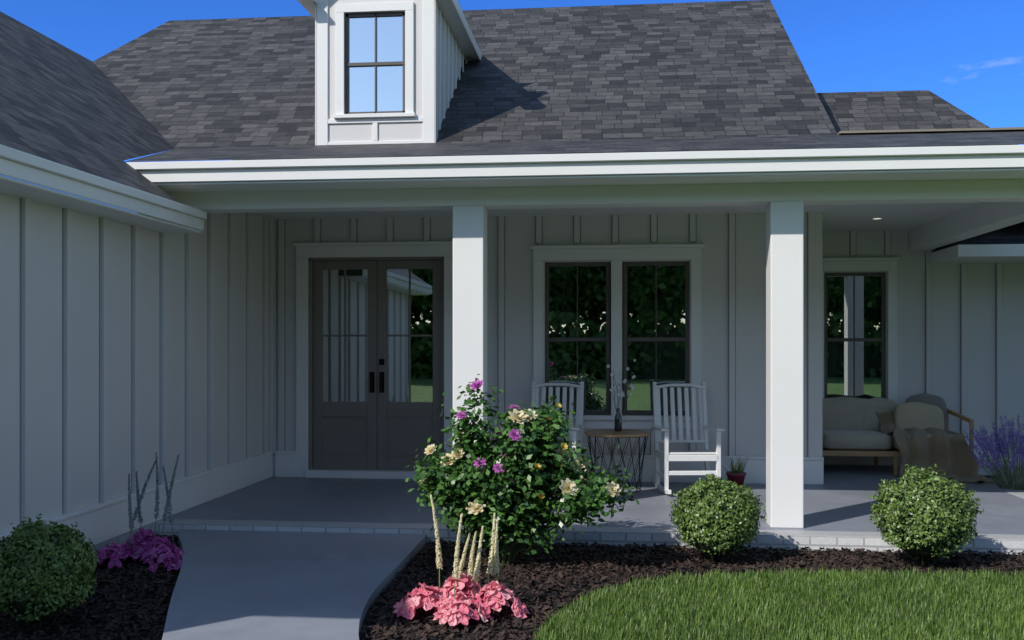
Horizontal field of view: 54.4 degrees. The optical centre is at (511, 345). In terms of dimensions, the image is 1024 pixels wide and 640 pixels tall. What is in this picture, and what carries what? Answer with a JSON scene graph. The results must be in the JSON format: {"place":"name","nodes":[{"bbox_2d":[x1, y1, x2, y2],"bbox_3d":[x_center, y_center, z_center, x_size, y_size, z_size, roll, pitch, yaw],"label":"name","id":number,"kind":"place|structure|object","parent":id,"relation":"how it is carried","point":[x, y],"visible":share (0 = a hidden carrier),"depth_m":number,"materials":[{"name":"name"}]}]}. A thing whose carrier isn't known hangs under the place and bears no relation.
{"place":"outdoors","nodes":[
{"label":"outdoors","id":0,"kind":"place"},
{"bbox_2d":[162,529,426,639],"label":"walkway","id":1,"kind":"structure","parent":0,"point":[256,585],"depth_m":6.65,"materials":[{"name":"concrete"}]},
{"bbox_2d":[328,0,464,141],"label":"dormer walls","id":2,"kind":"structure","parent":0,"point":[386,131],"depth_m":11.57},
{"bbox_2d":[345,12,404,113],"bbox_3d":[-1.583,-3.272,11.585,0.720,1.185,0.055,0,0,6],"label":"window frame","id":3,"kind":"object","parent":2,"relation":"in","point":[375,63],"visible":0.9,"depth_m":11.57,"materials":[{"name":"black metal"}]},
{"bbox_2d":[349,16,402,111],"bbox_3d":[-1.583,-3.272,11.588,0.680,1.145,0.001,0,0,6],"label":"dormer glass","id":4,"kind":"object","parent":3,"relation":"in","point":[389,78],"visible":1,"depth_m":11.59,"materials":[{"name":"glass"}]},
{"bbox_2d":[430,494,499,583],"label":"flower spikes","id":5,"kind":"object","parent":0,"point":[493,554],"visible":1,"depth_m":6.09,"materials":[{"name":"beige plant"}]},
{"bbox_2d":[0,0,1023,213],"label":"sky","id":6,"kind":"structure","parent":0,"point":[969,54],"materials":[{"name":"blue"}]},
{"bbox_2d":[150,481,1023,554],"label":"porch brick edging","id":7,"kind":"object","parent":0,"point":[853,541],"visible":0.28,"depth_m":8.17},
{"bbox_2d":[168,465,1023,534],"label":"porch floor","id":8,"kind":"structure","parent":0,"point":[839,499],"depth_m":9.59,"materials":[{"name":"concrete"}]},
{"bbox_2d":[531,381,585,475],"bbox_3d":[0.439,0.963,10.701,0.655,1.134,0.985,0,0,11],"label":"rocking chair","id":9,"kind":"object","parent":8,"relation":"on","point":[576,436],"visible":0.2,"depth_m":11.00,"materials":[{"name":"white paint"}]},
{"bbox_2d":[586,435,647,492],"bbox_3d":[1.116,1.236,10.561,0.660,0.586,0.660,0,0,6],"label":"table base","id":10,"kind":"object","parent":8,"relation":"on","point":[634,473],"visible":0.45,"depth_m":10.48,"materials":[{"name":"black metal"}]},
{"bbox_2d":[585,429,649,437],"bbox_3d":[1.116,0.929,10.561,0.690,0.032,0.690,0,0,6],"label":"table top","id":11,"kind":"object","parent":10,"relation":"on","point":[623,433],"visible":0.98,"depth_m":10.37,"materials":[{"name":"brown wood"}]},
{"bbox_2d":[610,363,633,431],"bbox_3d":[1.152,0.544,10.650,0.272,0.738,0.184,0,0,39],"label":"vase","id":12,"kind":"object","parent":11,"relation":"on","point":[618,423],"depth_m":10.58,"materials":[{"name":"black glass"}]},
{"bbox_2d":[607,359,635,396],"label":"flowers","id":13,"kind":"object","parent":12,"relation":"in","point":[624,381],"visible":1,"depth_m":10.64,"materials":[{"name":"white plant"}]},
{"bbox_2d":[453,201,803,527],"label":"porch columns","id":14,"kind":"structure","parent":8,"relation":"on","point":[784,364],"depth_m":8.35,"materials":[{"name":"white wood"}]},
{"bbox_2d":[651,382,724,493],"bbox_3d":[1.841,0.963,10.517,0.655,1.134,0.985,0,0,-2],"label":"rocking chair","id":15,"kind":"object","parent":8,"relation":"on","point":[666,456],"visible":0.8,"depth_m":10.78,"materials":[{"name":"white paint"}]},
{"bbox_2d":[726,471,745,488],"bbox_3d":[2.406,1.445,10.690,0.216,0.170,0.216,0,0,6],"label":"glazed pot","id":16,"kind":"object","parent":8,"relation":"on","point":[739,478],"visible":0.71,"depth_m":10.61,"materials":[{"name":"ceramic"}]},
{"bbox_2d":[721,455,747,472],"bbox_3d":[2.390,1.280,10.674,0.268,0.236,0.276,0,0,43],"label":"potted plant","id":17,"kind":"object","parent":16,"relation":"in","point":[737,469],"visible":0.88,"depth_m":10.69,"materials":[{"name":"green plant"}]},
{"bbox_2d":[822,408,973,474],"bbox_3d":[4.569,1.159,12.177,1.760,0.742,0.923,0,0,6],"label":"sofa frame","id":18,"kind":"object","parent":8,"relation":"on","point":[894,453],"visible":0.2,"depth_m":11.77,"materials":[{"name":"brown wood"}]},
{"bbox_2d":[822,396,875,429],"bbox_3d":[4.186,0.910,12.508,0.790,0.538,0.257,0,0,6],"label":"sofa back cushion","id":19,"kind":"object","parent":18,"relation":"on","point":[844,413],"visible":0.45,"depth_m":12.42,"materials":[{"name":"beige fabric"}]},
{"bbox_2d":[863,397,897,432],"bbox_3d":[4.596,0.930,12.435,0.499,0.576,0.229,0,0,6],"label":"sofa pillow","id":20,"kind":"object","parent":18,"relation":"on","point":[883,405],"visible":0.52,"depth_m":12.40,"materials":[{"name":"fabric"}]},
{"bbox_2d":[823,430,952,449],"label":"sofa seat cushions","id":21,"kind":"object","parent":18,"relation":"on","point":[852,440],"visible":0.59,"depth_m":11.81,"materials":[{"name":"beige fabric"}]},
{"bbox_2d":[894,402,943,429],"bbox_3d":[4.997,0.930,12.233,0.590,0.467,0.267,0,0,6],"label":"sofa pillow","id":22,"kind":"object","parent":18,"relation":"on","point":[920,415],"visible":0.59,"depth_m":12.20,"materials":[{"name":"fabric"}]},
{"bbox_2d":[905,393,946,429],"bbox_3d":[5.157,0.870,12.418,0.500,0.558,0.173,0,0,13],"label":"sofa pillow","id":23,"kind":"object","parent":18,"relation":"on","point":[935,400],"visible":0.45,"depth_m":12.38,"materials":[{"name":"fabric"}]},
{"bbox_2d":[876,412,996,482],"bbox_3d":[4.979,1.168,11.698,1.062,0.712,1.332,0,0,6],"label":"throw blanket","id":24,"kind":"object","parent":18,"relation":"on","point":[950,456],"visible":0.87,"depth_m":11.58,"materials":[{"name":"beige fabric"}]},
{"bbox_2d":[253,202,979,231],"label":"porch ceiling","id":25,"kind":"structure","parent":0,"point":[895,216],"depth_m":11.08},
{"bbox_2d":[963,415,1023,490],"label":"lavender","id":26,"kind":"object","parent":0,"point":[997,437],"depth_m":10.61,"materials":[{"name":"purple plant"}]},
{"bbox_3d":[0.748,1.455,10.207,0.184,0.150,0.184,0,0,6],"label":"terracotta pot","id":27,"kind":"object","parent":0,"visible":0},
{"bbox_2d":[580,461,597,479],"bbox_3d":[0.769,1.294,10.186,0.455,0.201,0.278,0,0,37],"label":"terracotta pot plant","id":28,"kind":"object","parent":27,"relation":"in","point":[588,474],"visible":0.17,"depth_m":10.21,"materials":[{"name":"green plant"}]},
{"label":"ground","id":29,"kind":"structure","parent":0,"visible":0},
{"bbox_2d":[0,193,1023,533],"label":"house walls","id":30,"kind":"structure","parent":29,"relation":"on","point":[520,241],"depth_m":11.05,"materials":[{"name":"paint"}]},
{"bbox_2d":[292,241,452,478],"bbox_3d":[-1.569,0.170,11.526,1.940,2.720,0.190,0,0,6],"label":"door casing","id":31,"kind":"structure","parent":30,"relation":"attached to","point":[306,251],"depth_m":11.49,"materials":[{"name":"white wood"}]},
{"bbox_2d":[309,257,443,470],"bbox_3d":[-1.566,0.212,11.561,1.600,2.465,0.120,0,0,6],"label":"door","id":32,"kind":"structure","parent":30,"relation":"in","point":[377,431],"depth_m":11.56,"materials":[{"name":"wood"}]},
{"bbox_2d":[369,359,383,392],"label":"door handles","id":33,"kind":"object","parent":32,"relation":"attached to","point":[381,381],"depth_m":11.53,"materials":[{"name":"black metal"}]},
{"bbox_2d":[21,198,1001,526],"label":"battens","id":34,"kind":"object","parent":30,"relation":"attached to","point":[815,334],"visible":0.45,"depth_m":10.88,"materials":[{"name":"paint"}]},
{"bbox_2d":[20,198,995,526],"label":"batten shadow lines","id":35,"kind":"object","parent":34,"relation":"attached to","point":[284,334],"visible":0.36,"depth_m":11.00,"materials":[{"name":"grey wood"}]},
{"bbox_2d":[0,442,1023,545],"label":"base trim","id":36,"kind":"structure","parent":30,"relation":"attached to","point":[101,522],"depth_m":10.67,"materials":[{"name":"white wood"}]},
{"bbox_2d":[0,144,1023,250],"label":"porch fascia","id":37,"kind":"structure","parent":30,"relation":"attached to","point":[990,178],"depth_m":8.26,"materials":[{"name":"white wood"}]},
{"bbox_2d":[0,0,1023,251],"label":"roof shingles","id":38,"kind":"object","parent":37,"relation":"on","point":[710,76],"visible":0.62,"depth_m":12.62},
{"bbox_2d":[298,0,481,144],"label":"dormer trim","id":39,"kind":"structure","parent":38,"relation":"attached to","point":[451,11],"depth_m":11.55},
{"bbox_2d":[805,148,1023,263],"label":"roof trim","id":40,"kind":"structure","parent":38,"relation":"attached to","point":[984,253],"depth_m":11.67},
{"bbox_2d":[837,127,1023,134],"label":"porch roof ridge cap","id":41,"kind":"object","parent":38,"relation":"on","point":[951,130],"visible":0.78,"depth_m":10.79,"materials":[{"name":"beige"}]},
{"bbox_2d":[610,262,622,413],"bbox_3d":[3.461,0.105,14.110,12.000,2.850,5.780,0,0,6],"label":"window mullion","id":42,"kind":"object","parent":30,"relation":"attached to","point":[610,336],"depth_m":15.70,"materials":[{"name":"grey metal"}]},
{"bbox_2d":[530,244,703,428],"bbox_3d":[1.181,-0.098,11.241,1.940,2.065,0.195,0,0,6],"label":"window trim","id":43,"kind":"structure","parent":30,"relation":"attached to","point":[616,256],"depth_m":11.19,"materials":[{"name":"white wood"}]},
{"bbox_2d":[549,265,684,409],"bbox_3d":[1.185,-0.087,11.278,1.590,1.685,0.001,0,0,6],"label":"front window glass","id":44,"kind":"object","parent":43,"relation":"attached to","point":[592,315],"visible":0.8,"depth_m":11.27,"materials":[{"name":"clear glass"}]},
{"bbox_2d":[545,261,688,415],"bbox_3d":[1.184,-0.082,11.272,1.626,1.733,0.062,0,0,6],"label":"window sash","id":45,"kind":"object","parent":43,"relation":"attached to","point":[625,340],"visible":0.77,"depth_m":11.24,"materials":[{"name":"grey"}]},
{"bbox_2d":[824,272,885,398],"bbox_3d":[4.417,-0.086,12.850,0.776,1.713,0.062,0,0,6],"label":"window frame","id":46,"kind":"object","parent":30,"relation":"in","point":[883,338],"visible":0.63,"depth_m":12.82,"materials":[{"name":"black metal"}]},
{"bbox_2d":[827,276,881,398],"bbox_3d":[4.418,-0.092,12.856,0.740,1.665,0.001,0,0,6],"label":"window glass","id":47,"kind":"object","parent":46,"relation":"in","point":[868,324],"visible":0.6,"depth_m":12.85,"materials":[{"name":"clear glass"}]},
{"bbox_2d":[822,257,900,402],"bbox_3d":[4.414,-0.102,12.818,1.090,2.045,0.195,0,0,6],"label":"window trim","id":48,"kind":"structure","parent":30,"relation":"attached to","point":[888,265],"depth_m":12.72,"materials":[{"name":"white wood"}]},
{"bbox_2d":[0,475,1023,639],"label":"mulch bed","id":49,"kind":"object","parent":29,"relation":"on","point":[379,610],"visible":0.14,"depth_m":6.83,"materials":[{"name":"brown wood"}]},
{"bbox_2d":[0,514,99,631],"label":"boxwood","id":50,"kind":"object","parent":49,"relation":"on","point":[86,560],"depth_m":5.59,"materials":[{"name":"green plant"}]},
{"bbox_2d":[91,524,151,555],"bbox_3d":[-3.363,1.606,6.277,0.065,0.148,4.640,0,0,6],"label":"foundation strip","id":51,"kind":"object","parent":49,"relation":"on","point":[122,538],"visible":0.2,"depth_m":8.00,"materials":[{"name":"grey concrete"}]},
{"bbox_2d":[96,527,183,572],"bbox_3d":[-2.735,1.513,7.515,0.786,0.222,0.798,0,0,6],"label":"purple flowering plant","id":52,"kind":"object","parent":49,"relation":"on","point":[150,549],"visible":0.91,"depth_m":7.40,"materials":[{"name":"purple plant"}]},
{"bbox_2d":[127,457,177,561],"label":"plant stalks","id":53,"kind":"object","parent":49,"relation":"on","point":[155,523],"visible":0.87,"depth_m":7.60,"materials":[{"name":"green plant"}]},
{"bbox_2d":[128,452,179,529],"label":"sage florets","id":54,"kind":"object","parent":53,"relation":"attached to","point":[139,513],"visible":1,"depth_m":7.60,"materials":[{"name":"purple plant"}]},
{"bbox_2d":[396,579,513,624],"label":"plant stems","id":55,"kind":"object","parent":49,"relation":"on","point":[424,611],"visible":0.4,"depth_m":6.02,"materials":[{"name":"pink plant"}]},
{"bbox_2d":[393,573,529,625],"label":"plant leaves","id":56,"kind":"object","parent":55,"relation":"attached to","point":[448,607],"visible":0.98,"depth_m":5.95,"materials":[{"name":"pink plant"}]},
{"bbox_2d":[434,514,496,596],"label":"flower stalks","id":57,"kind":"object","parent":49,"relation":"on","point":[460,569],"visible":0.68,"depth_m":6.08,"materials":[{"name":"plant"}]},
{"bbox_2d":[436,396,607,566],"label":"bush stems","id":58,"kind":"object","parent":49,"relation":"on","point":[511,556],"visible":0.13,"depth_m":7.39,"materials":[{"name":"green"}]},
{"bbox_2d":[419,409,620,514],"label":"cream flowers","id":59,"kind":"object","parent":58,"relation":"attached to","point":[477,508],"visible":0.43,"depth_m":7.17,"materials":[{"name":"beige plant"}]},
{"bbox_2d":[405,374,638,554],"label":"bush leaves","id":60,"kind":"object","parent":58,"relation":"attached to","point":[517,506],"visible":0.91,"depth_m":7.22,"materials":[{"name":"green plant"}]},
{"bbox_2d":[456,379,552,472],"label":"purple flowers","id":61,"kind":"object","parent":60,"relation":"on","point":[475,385],"visible":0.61,"depth_m":7.11,"materials":[{"name":"purple plant"}]},
{"bbox_2d":[476,403,587,497],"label":"flower buds","id":62,"kind":"object","parent":58,"relation":"attached to","point":[563,446],"visible":0.5,"depth_m":7.11,"materials":[{"name":"plant"}]},
{"bbox_2d":[669,474,766,564],"bbox_3d":[1.553,1.323,7.551,0.726,0.724,0.741,0,0,6],"label":"boxwood","id":63,"kind":"object","parent":49,"relation":"on","point":[752,508],"depth_m":7.36,"materials":[{"name":"green plant"}]},
{"bbox_2d":[869,464,983,566],"bbox_3d":[3.068,1.281,7.423,0.802,0.808,0.827,0,0,6],"label":"boxwood","id":64,"kind":"object","parent":49,"relation":"on","point":[885,495],"depth_m":7.20,"materials":[{"name":"green plant"}]},
{"bbox_2d":[533,566,1023,639],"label":"lawn grass","id":65,"kind":"structure","parent":29,"relation":"on","point":[827,604],"depth_m":6.06,"materials":[{"name":"green plant"}]}
]}

